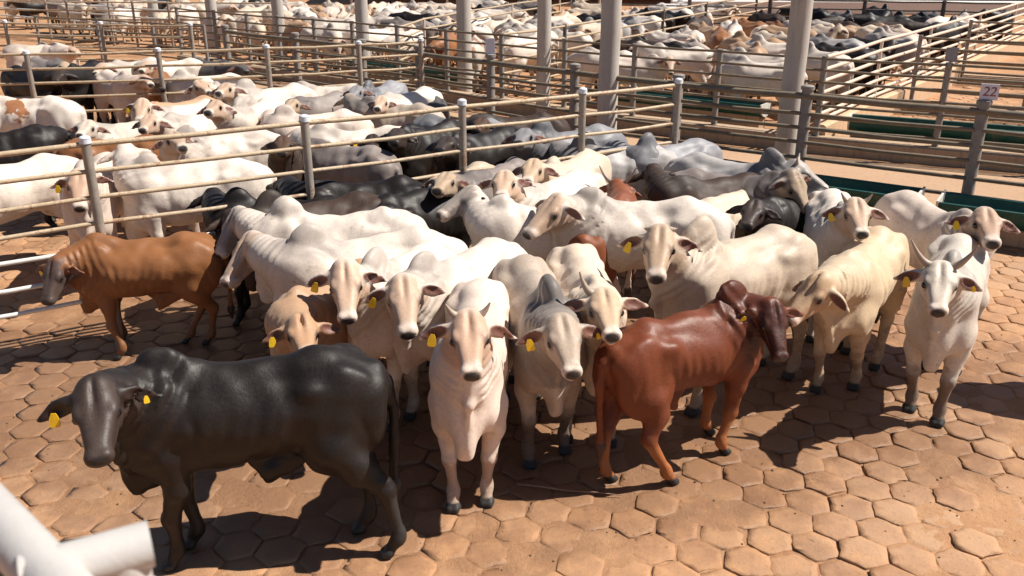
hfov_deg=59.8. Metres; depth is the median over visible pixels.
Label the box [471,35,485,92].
zebu cow
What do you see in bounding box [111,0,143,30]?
zebu cow
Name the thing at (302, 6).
zebu cow
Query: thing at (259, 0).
zebu cow
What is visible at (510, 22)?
zebu cow
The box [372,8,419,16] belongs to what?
zebu cow
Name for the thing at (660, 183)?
zebu cow
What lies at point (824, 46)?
zebu cow
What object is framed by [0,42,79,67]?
zebu cow
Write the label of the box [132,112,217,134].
cow
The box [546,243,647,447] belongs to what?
zebu cow
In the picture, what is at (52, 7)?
zebu cow
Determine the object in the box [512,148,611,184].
zebu cow
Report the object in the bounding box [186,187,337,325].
zebu cow
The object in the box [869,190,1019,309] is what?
zebu bull
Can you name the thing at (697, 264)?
zebu bull
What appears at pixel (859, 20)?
zebu cow
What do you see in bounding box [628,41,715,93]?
zebu cow
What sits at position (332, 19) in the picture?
zebu cow
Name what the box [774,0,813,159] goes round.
concrete column
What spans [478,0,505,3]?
zebu cow
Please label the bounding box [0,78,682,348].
pipe fence
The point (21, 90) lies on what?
zebu cow
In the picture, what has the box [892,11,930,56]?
zebu cow
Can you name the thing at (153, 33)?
rail fence
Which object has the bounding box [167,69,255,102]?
zebu cow
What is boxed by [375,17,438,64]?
zebu cow
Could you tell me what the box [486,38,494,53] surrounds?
number sign
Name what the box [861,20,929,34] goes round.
zebu cow
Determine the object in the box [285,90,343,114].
zebu cow
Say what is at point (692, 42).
zebu cow
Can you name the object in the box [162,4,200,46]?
zebu cow
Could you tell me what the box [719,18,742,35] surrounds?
zebu cow
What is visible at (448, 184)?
zebu cow
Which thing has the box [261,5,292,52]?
zebu cow
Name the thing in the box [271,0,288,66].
concrete column
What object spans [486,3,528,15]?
zebu cow
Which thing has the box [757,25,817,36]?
zebu cow
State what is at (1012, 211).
feed trough
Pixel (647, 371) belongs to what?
zebu bull
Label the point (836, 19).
zebu cow
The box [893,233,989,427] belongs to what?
zebu cow
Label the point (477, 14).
zebu cow
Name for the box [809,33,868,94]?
zebu cow
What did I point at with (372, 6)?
zebu cow
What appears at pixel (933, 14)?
zebu cow
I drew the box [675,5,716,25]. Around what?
zebu cow
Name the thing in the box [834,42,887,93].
zebu cow
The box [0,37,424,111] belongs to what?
pipe fence
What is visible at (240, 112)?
zebu bull
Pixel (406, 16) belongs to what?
zebu cow
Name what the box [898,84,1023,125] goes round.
paving
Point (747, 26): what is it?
zebu cow
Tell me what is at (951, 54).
number sign
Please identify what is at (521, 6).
zebu cow
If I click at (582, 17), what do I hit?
zebu cow
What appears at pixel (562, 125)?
zebu cow
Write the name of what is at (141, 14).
zebu cow
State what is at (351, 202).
zebu bull
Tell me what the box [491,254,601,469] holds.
zebu bull
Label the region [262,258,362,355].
zebu calf
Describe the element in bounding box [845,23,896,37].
zebu cow
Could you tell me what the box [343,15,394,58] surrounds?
zebu cow
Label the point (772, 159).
zebu bull
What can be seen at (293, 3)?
zebu cow
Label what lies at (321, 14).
zebu cow
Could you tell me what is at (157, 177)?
zebu cow
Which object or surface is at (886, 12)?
zebu cow
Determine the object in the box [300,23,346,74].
zebu cow
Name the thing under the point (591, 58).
zebu cow
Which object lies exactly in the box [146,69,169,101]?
zebu cow
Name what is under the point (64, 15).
zebu cow
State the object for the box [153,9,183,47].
zebu cow
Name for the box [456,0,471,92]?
concrete column
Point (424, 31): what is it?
rail fence
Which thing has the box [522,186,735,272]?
zebu bull
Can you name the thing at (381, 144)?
zebu cow
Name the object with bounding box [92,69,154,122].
zebu cow
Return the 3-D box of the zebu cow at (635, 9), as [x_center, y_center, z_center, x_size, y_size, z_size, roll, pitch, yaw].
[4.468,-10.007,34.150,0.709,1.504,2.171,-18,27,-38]
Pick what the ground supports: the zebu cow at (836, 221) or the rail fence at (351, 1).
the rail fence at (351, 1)
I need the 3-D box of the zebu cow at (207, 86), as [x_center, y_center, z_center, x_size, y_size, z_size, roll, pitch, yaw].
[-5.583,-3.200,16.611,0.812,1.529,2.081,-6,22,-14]
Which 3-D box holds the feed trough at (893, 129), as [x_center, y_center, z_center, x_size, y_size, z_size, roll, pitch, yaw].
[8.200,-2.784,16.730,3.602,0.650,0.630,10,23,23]
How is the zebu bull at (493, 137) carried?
on the paving at (810, 531)
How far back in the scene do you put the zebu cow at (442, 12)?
33.23 m
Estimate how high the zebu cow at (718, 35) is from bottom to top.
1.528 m
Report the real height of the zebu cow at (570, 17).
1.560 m
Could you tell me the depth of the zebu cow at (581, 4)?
35.80 m
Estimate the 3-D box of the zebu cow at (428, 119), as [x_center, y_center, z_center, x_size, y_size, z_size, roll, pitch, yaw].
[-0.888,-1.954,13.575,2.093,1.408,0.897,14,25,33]
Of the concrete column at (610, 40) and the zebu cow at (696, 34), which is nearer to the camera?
the concrete column at (610, 40)
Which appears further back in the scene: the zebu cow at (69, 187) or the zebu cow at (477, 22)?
the zebu cow at (477, 22)
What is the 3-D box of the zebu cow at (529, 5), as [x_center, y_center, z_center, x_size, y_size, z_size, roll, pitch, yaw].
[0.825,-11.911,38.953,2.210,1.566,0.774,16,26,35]
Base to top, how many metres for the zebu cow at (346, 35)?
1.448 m
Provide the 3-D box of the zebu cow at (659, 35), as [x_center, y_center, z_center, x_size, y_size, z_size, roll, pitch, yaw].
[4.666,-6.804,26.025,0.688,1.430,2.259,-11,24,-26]
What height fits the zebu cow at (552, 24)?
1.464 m
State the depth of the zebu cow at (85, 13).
35.41 m
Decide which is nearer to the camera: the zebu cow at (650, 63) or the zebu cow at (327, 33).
the zebu cow at (650, 63)
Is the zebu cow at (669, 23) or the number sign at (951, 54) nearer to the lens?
the number sign at (951, 54)
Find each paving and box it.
[0,211,1023,575]
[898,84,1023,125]
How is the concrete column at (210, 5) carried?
on the ground
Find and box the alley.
[250,79,1023,205]
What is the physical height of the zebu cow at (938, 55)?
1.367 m
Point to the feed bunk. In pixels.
(918, 6)
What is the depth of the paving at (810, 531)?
6.80 m
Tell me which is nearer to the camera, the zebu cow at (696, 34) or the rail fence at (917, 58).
the rail fence at (917, 58)
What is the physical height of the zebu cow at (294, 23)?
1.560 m
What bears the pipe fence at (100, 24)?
on the ground
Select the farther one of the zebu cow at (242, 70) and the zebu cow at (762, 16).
the zebu cow at (762, 16)
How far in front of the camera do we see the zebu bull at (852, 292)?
7.54 m
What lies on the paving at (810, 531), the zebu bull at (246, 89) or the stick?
the stick
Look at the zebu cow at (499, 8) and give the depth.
34.53 m
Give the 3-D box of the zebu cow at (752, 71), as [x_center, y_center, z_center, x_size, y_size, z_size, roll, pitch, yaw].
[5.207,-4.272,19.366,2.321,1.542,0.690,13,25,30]
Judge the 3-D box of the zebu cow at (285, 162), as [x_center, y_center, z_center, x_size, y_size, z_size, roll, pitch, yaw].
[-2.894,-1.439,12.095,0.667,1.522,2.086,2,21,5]
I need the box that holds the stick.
[517,483,622,495]
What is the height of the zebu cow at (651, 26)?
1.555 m
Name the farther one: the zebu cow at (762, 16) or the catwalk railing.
the zebu cow at (762, 16)
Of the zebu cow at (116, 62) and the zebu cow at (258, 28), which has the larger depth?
the zebu cow at (258, 28)
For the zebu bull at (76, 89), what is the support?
on the ground
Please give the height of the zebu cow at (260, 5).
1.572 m
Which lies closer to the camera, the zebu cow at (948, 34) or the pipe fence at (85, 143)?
the pipe fence at (85, 143)
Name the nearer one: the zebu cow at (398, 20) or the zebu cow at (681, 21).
the zebu cow at (398, 20)
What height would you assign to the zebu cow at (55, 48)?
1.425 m
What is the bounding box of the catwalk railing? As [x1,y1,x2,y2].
[0,483,155,575]
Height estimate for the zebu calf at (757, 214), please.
1.378 m
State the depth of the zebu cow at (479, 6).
34.44 m
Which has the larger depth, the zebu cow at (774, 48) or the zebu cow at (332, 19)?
the zebu cow at (332, 19)
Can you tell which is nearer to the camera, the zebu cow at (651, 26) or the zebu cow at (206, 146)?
the zebu cow at (206, 146)
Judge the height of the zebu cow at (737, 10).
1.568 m
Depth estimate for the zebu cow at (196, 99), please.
14.87 m
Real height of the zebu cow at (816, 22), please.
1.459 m
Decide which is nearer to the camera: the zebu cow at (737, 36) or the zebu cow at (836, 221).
the zebu cow at (836, 221)
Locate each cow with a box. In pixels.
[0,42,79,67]
[0,65,61,96]
[0,95,86,131]
[0,124,70,227]
[0,153,78,244]
[3,2,39,27]
[6,0,56,29]
[22,56,69,95]
[37,42,83,95]
[47,0,81,33]
[50,152,125,244]
[57,0,92,38]
[67,119,141,139]
[83,3,113,40]
[84,0,104,35]
[92,57,164,121]
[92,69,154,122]
[97,143,276,239]
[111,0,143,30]
[111,4,147,43]
[116,0,148,35]
[122,98,212,120]
[131,58,202,98]
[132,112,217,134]
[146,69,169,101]
[150,95,216,105]
[151,124,280,231]
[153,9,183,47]
[157,0,175,31]
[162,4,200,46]
[163,4,205,42]
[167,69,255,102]
[183,77,220,100]
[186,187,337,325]
[190,1,238,39]
[194,58,254,75]
[202,14,237,59]
[221,0,247,1]
[230,0,252,15]
[232,5,270,43]
[233,13,261,55]
[244,20,269,59]
[248,0,270,1]
[253,0,287,9]
[257,104,373,135]
[260,135,303,180]
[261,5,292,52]
[265,17,302,59]
[266,175,423,199]
[271,19,310,63]
[283,0,306,5]
[283,3,292,9]
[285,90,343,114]
[288,3,312,11]
[291,12,323,58]
[292,3,324,11]
[292,8,317,17]
[297,81,361,95]
[298,138,402,182]
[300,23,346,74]
[304,17,355,62]
[305,232,467,431]
[311,9,328,17]
[316,25,355,70]
[322,0,344,10]
[322,4,339,17]
[326,14,354,20]
[333,93,444,127]
[336,8,347,18]
[340,80,407,97]
[342,13,370,52]
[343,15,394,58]
[345,3,368,13]
[350,123,424,149]
[354,23,380,55]
[355,23,414,59]
[361,237,527,421]
[366,86,442,113]
[368,1,386,16]
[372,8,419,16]
[372,28,423,62]
[374,2,404,14]
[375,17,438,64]
[388,11,438,58]
[389,5,409,11]
[391,0,418,9]
[412,113,502,179]
[413,3,455,10]
[415,5,445,12]
[417,1,451,4]
[419,278,516,513]
[420,5,452,13]
[422,156,525,241]
[423,32,456,66]
[430,9,476,14]
[431,18,456,65]
[435,12,455,21]
[445,11,491,22]
[466,111,570,134]
[471,0,500,5]
[471,4,483,11]
[471,14,489,25]
[471,24,493,77]
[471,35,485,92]
[477,7,527,20]
[477,169,606,206]
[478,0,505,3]
[482,5,505,9]
[483,14,523,46]
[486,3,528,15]
[492,19,536,71]
[495,23,558,77]
[497,29,517,87]
[501,2,524,9]
[504,32,558,96]
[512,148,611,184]
[518,0,552,15]
[520,16,532,22]
[524,14,573,55]
[532,22,559,65]
[534,6,555,15]
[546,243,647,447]
[550,29,592,74]
[551,11,581,23]
[556,10,581,15]
[558,47,637,100]
[565,0,600,9]
[567,8,600,15]
[567,17,630,39]
[568,165,641,296]
[571,20,622,41]
[576,13,600,21]
[591,37,661,88]
[597,16,648,38]
[597,53,681,97]
[621,7,638,14]
[621,12,665,36]
[624,6,644,10]
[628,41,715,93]
[628,163,758,200]
[636,7,674,32]
[640,36,690,91]
[646,30,695,79]
[647,4,693,13]
[656,0,692,7]
[662,38,713,91]
[666,10,693,30]
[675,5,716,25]
[678,25,705,44]
[686,16,712,25]
[688,21,717,45]
[700,2,740,13]
[706,47,784,66]
[706,55,807,100]
[707,26,730,75]
[708,4,736,25]
[713,30,785,49]
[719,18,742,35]
[723,41,767,98]
[737,17,768,37]
[744,34,785,97]
[746,10,785,22]
[750,23,788,36]
[750,30,786,41]
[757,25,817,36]
[765,20,784,26]
[775,7,831,20]
[782,19,834,26]
[803,188,889,348]
[805,41,854,113]
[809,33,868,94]
[811,23,848,38]
[812,42,877,103]
[819,19,860,26]
[823,16,844,21]
[830,9,852,17]
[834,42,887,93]
[842,12,911,25]
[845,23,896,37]
[848,36,903,90]
[854,24,911,78]
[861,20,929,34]
[863,27,924,80]
[866,4,892,15]
[882,25,926,78]
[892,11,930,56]
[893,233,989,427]
[917,12,933,17]
[917,12,939,16]
[921,15,982,67]
[924,12,992,61]
[934,22,966,62]
[973,9,1013,47]
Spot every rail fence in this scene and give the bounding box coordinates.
[0,0,174,45]
[0,0,271,50]
[33,15,208,61]
[307,0,598,13]
[400,0,600,71]
[504,0,790,86]
[572,0,1010,38]
[810,1,1023,136]
[907,35,1023,119]
[959,20,1023,85]
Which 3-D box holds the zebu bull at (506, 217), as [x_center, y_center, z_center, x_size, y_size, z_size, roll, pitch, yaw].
[0.253,-0.266,9.094,2.026,1.504,0.800,2,21,4]
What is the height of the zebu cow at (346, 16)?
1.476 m
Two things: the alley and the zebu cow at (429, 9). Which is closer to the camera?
the alley
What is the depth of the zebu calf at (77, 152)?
12.04 m
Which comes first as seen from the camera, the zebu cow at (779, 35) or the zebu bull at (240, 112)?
the zebu bull at (240, 112)
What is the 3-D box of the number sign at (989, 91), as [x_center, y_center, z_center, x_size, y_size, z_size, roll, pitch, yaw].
[6.563,-2.639,12.264,0.230,0.339,0.036,9,23,22]
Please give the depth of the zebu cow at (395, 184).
9.67 m
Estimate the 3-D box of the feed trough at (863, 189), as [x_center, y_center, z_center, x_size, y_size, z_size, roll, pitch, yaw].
[5.025,-1.262,12.987,1.680,0.530,0.700,13,25,31]
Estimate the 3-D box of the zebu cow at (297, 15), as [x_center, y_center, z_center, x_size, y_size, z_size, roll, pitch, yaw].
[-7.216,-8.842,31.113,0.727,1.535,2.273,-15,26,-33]
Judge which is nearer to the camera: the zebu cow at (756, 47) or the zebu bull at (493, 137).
the zebu bull at (493, 137)
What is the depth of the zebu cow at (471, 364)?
5.90 m
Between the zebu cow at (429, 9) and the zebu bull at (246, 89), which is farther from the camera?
the zebu cow at (429, 9)
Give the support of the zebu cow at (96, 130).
on the ground
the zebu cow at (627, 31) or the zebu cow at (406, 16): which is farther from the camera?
the zebu cow at (406, 16)
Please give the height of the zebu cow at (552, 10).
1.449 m
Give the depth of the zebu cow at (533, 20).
29.02 m
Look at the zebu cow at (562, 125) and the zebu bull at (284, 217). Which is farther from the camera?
the zebu cow at (562, 125)
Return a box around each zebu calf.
[51,134,166,229]
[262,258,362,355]
[414,87,449,117]
[424,161,493,189]
[702,190,749,237]
[725,186,827,235]
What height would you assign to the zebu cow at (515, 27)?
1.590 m
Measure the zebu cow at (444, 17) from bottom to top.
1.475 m
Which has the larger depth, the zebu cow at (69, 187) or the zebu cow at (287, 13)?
the zebu cow at (287, 13)
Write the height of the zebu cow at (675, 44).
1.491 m
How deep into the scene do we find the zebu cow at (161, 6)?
39.41 m
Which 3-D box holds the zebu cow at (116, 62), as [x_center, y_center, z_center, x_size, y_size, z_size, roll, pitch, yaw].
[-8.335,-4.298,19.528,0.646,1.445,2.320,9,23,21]
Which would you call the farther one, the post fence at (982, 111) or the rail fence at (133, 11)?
the rail fence at (133, 11)
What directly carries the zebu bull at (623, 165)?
on the paving at (810, 531)
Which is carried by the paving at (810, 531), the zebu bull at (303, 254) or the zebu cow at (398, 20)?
the zebu bull at (303, 254)
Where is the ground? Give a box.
[0,0,1023,575]
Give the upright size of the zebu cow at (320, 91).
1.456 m
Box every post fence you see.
[174,7,1023,172]
[221,24,1023,201]
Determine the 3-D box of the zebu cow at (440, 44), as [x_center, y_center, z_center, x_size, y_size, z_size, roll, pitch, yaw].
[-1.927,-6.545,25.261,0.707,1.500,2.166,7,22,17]
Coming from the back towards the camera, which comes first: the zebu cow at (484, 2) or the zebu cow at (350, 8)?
the zebu cow at (484, 2)
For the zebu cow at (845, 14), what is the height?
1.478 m
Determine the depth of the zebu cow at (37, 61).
19.59 m
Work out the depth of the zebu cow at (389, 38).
25.54 m
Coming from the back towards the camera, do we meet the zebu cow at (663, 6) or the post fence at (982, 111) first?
the zebu cow at (663, 6)
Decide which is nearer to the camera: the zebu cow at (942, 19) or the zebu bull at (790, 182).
the zebu bull at (790, 182)
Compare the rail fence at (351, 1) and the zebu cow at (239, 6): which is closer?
the zebu cow at (239, 6)
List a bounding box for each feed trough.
[344,60,474,90]
[617,88,771,127]
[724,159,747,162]
[815,174,925,223]
[847,112,1023,148]
[936,190,1023,248]
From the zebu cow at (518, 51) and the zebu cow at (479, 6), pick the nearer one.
the zebu cow at (518, 51)
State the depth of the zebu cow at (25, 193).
10.54 m
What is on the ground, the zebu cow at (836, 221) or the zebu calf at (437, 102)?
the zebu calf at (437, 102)
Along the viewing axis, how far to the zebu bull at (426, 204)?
9.43 m
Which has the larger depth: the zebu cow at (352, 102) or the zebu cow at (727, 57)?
the zebu cow at (727, 57)
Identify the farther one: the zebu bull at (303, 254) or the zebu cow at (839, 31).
the zebu cow at (839, 31)
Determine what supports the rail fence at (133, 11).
on the ground
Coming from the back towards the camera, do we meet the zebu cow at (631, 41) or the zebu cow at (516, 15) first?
the zebu cow at (516, 15)
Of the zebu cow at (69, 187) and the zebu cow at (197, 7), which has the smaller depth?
the zebu cow at (69, 187)
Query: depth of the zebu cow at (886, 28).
25.06 m
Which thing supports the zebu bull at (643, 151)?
on the paving at (810, 531)
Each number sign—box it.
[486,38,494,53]
[944,47,958,62]
[979,83,999,100]
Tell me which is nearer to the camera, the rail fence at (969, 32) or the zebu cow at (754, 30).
the rail fence at (969, 32)
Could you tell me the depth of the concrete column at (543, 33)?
19.80 m
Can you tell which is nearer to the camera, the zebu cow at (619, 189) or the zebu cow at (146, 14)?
the zebu cow at (619, 189)
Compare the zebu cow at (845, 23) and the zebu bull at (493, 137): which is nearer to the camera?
the zebu bull at (493, 137)
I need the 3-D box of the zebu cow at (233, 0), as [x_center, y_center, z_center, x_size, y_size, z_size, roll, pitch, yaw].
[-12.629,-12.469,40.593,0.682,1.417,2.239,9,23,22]
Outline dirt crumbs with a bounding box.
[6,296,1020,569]
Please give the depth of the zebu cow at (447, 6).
36.32 m
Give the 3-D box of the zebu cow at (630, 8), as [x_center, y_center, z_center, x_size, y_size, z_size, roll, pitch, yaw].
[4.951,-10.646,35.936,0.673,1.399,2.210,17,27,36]
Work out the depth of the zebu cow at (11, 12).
41.75 m
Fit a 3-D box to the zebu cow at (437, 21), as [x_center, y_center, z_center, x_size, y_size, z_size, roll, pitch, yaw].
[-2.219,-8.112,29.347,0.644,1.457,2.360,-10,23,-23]
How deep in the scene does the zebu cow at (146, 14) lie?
37.79 m
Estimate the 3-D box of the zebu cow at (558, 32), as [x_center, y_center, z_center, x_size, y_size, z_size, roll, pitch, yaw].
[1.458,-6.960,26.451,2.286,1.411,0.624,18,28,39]
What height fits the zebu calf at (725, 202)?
1.289 m
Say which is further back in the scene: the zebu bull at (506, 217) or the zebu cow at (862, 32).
the zebu cow at (862, 32)
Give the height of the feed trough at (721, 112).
0.650 m
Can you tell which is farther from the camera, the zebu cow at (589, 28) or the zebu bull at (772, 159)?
the zebu cow at (589, 28)
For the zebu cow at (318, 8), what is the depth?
36.72 m
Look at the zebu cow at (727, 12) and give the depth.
34.87 m
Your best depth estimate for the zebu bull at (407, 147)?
12.08 m
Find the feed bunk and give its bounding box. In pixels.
[671,0,1023,14]
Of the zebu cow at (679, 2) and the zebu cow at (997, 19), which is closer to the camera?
the zebu cow at (997, 19)
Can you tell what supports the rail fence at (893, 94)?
on the ground
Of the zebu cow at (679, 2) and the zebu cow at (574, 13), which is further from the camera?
the zebu cow at (679, 2)
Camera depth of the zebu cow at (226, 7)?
36.25 m
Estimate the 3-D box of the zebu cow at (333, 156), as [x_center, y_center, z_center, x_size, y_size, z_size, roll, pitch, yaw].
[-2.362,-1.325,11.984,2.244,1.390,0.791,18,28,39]
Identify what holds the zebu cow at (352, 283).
on the paving at (810, 531)
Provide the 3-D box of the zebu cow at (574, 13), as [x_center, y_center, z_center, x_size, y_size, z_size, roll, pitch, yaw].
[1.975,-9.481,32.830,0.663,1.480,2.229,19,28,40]
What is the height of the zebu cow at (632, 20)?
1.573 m
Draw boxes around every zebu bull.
[35,231,234,360]
[37,343,406,572]
[42,59,115,123]
[196,96,284,128]
[203,189,380,303]
[209,78,317,106]
[215,195,428,303]
[220,223,462,302]
[286,124,427,182]
[375,171,470,247]
[376,118,470,182]
[425,126,518,244]
[436,185,631,296]
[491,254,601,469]
[501,117,627,160]
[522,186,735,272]
[549,132,676,199]
[592,280,803,484]
[603,132,723,200]
[617,215,817,417]
[664,147,828,188]
[674,167,810,214]
[787,225,909,393]
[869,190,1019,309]
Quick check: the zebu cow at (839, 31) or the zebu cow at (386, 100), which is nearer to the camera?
the zebu cow at (386, 100)
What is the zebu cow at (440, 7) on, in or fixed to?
on the ground
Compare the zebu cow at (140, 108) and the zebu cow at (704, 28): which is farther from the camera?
the zebu cow at (704, 28)
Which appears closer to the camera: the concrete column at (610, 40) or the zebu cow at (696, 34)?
the concrete column at (610, 40)
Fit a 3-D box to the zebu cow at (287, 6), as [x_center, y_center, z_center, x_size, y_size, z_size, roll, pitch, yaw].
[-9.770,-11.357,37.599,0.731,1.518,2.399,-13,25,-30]
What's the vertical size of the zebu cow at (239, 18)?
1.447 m
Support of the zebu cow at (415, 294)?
on the paving at (810, 531)
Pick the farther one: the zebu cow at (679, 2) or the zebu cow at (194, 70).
the zebu cow at (679, 2)
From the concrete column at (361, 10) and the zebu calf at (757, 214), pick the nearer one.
the zebu calf at (757, 214)
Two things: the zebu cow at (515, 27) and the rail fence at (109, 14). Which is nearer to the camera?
the zebu cow at (515, 27)
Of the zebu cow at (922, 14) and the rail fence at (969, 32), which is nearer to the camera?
the rail fence at (969, 32)
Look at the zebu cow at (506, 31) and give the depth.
24.54 m
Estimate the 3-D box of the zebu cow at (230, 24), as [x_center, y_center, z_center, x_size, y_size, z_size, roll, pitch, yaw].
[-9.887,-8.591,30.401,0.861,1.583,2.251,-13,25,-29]
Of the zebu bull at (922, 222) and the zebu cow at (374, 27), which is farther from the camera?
the zebu cow at (374, 27)
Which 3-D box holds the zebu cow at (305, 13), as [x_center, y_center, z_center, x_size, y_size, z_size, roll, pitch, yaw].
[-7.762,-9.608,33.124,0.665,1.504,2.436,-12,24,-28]
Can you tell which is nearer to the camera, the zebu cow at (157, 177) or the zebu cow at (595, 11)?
the zebu cow at (157, 177)
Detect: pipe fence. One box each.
[0,20,195,62]
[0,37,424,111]
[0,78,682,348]
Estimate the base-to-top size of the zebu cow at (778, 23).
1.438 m
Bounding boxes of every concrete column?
[147,0,162,47]
[204,0,222,58]
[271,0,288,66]
[354,0,369,55]
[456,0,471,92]
[536,0,550,112]
[597,0,621,129]
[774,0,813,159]
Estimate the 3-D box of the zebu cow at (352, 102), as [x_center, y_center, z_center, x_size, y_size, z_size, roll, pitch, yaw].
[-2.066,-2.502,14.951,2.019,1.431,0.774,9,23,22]
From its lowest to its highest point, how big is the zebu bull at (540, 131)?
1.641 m
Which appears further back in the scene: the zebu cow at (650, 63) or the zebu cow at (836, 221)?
the zebu cow at (650, 63)
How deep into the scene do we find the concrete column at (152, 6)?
33.77 m
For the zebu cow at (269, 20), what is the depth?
30.31 m
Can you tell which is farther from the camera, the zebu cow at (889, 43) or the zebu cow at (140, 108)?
the zebu cow at (889, 43)
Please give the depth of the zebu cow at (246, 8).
33.58 m
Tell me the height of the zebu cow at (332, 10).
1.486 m
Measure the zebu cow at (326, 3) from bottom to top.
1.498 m
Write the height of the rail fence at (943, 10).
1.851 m
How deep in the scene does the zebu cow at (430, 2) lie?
38.28 m
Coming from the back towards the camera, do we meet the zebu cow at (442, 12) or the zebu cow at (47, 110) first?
the zebu cow at (442, 12)
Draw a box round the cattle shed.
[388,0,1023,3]
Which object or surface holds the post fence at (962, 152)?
on the ground
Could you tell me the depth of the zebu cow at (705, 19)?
29.52 m
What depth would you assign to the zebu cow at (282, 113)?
13.45 m
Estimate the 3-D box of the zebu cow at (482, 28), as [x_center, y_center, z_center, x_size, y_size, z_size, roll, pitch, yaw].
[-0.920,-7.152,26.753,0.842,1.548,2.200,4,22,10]
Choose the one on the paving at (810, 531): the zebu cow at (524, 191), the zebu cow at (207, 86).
the zebu cow at (524, 191)
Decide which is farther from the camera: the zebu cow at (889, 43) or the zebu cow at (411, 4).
the zebu cow at (411, 4)
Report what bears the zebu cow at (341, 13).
on the ground
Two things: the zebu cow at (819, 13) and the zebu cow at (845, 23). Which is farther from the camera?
the zebu cow at (819, 13)
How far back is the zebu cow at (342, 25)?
28.84 m
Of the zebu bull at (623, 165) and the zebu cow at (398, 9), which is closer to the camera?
the zebu bull at (623, 165)
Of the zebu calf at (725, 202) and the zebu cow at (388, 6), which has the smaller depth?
the zebu calf at (725, 202)
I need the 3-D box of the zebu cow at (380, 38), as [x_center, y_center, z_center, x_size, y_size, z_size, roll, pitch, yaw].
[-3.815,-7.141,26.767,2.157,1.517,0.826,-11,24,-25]
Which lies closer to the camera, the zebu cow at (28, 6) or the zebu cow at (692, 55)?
the zebu cow at (692, 55)
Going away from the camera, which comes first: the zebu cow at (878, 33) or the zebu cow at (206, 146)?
the zebu cow at (206, 146)
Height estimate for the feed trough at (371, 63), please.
0.650 m
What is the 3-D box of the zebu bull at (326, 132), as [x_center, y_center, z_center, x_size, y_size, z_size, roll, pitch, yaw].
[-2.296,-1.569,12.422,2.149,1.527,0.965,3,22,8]
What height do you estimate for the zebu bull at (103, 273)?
1.235 m
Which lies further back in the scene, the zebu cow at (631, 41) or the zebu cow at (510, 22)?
the zebu cow at (510, 22)
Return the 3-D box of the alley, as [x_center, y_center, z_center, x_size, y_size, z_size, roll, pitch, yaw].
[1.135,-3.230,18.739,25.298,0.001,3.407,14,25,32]
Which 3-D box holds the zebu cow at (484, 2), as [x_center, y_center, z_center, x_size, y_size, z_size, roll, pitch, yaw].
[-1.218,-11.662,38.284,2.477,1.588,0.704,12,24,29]
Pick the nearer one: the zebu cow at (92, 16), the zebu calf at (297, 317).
the zebu calf at (297, 317)
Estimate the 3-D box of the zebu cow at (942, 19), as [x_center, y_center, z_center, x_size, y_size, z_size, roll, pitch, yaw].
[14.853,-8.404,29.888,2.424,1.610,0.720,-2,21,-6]
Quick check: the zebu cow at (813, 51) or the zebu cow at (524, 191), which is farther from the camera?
the zebu cow at (813, 51)
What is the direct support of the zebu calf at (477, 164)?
on the paving at (810, 531)
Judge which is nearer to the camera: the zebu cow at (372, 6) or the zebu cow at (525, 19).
the zebu cow at (525, 19)
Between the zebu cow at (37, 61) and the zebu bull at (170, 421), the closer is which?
the zebu bull at (170, 421)
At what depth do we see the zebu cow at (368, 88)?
15.74 m
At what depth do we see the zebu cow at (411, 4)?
37.85 m
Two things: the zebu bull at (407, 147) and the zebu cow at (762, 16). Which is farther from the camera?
the zebu cow at (762, 16)
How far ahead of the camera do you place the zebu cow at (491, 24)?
29.05 m
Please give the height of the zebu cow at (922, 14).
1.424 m
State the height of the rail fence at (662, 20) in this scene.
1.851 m

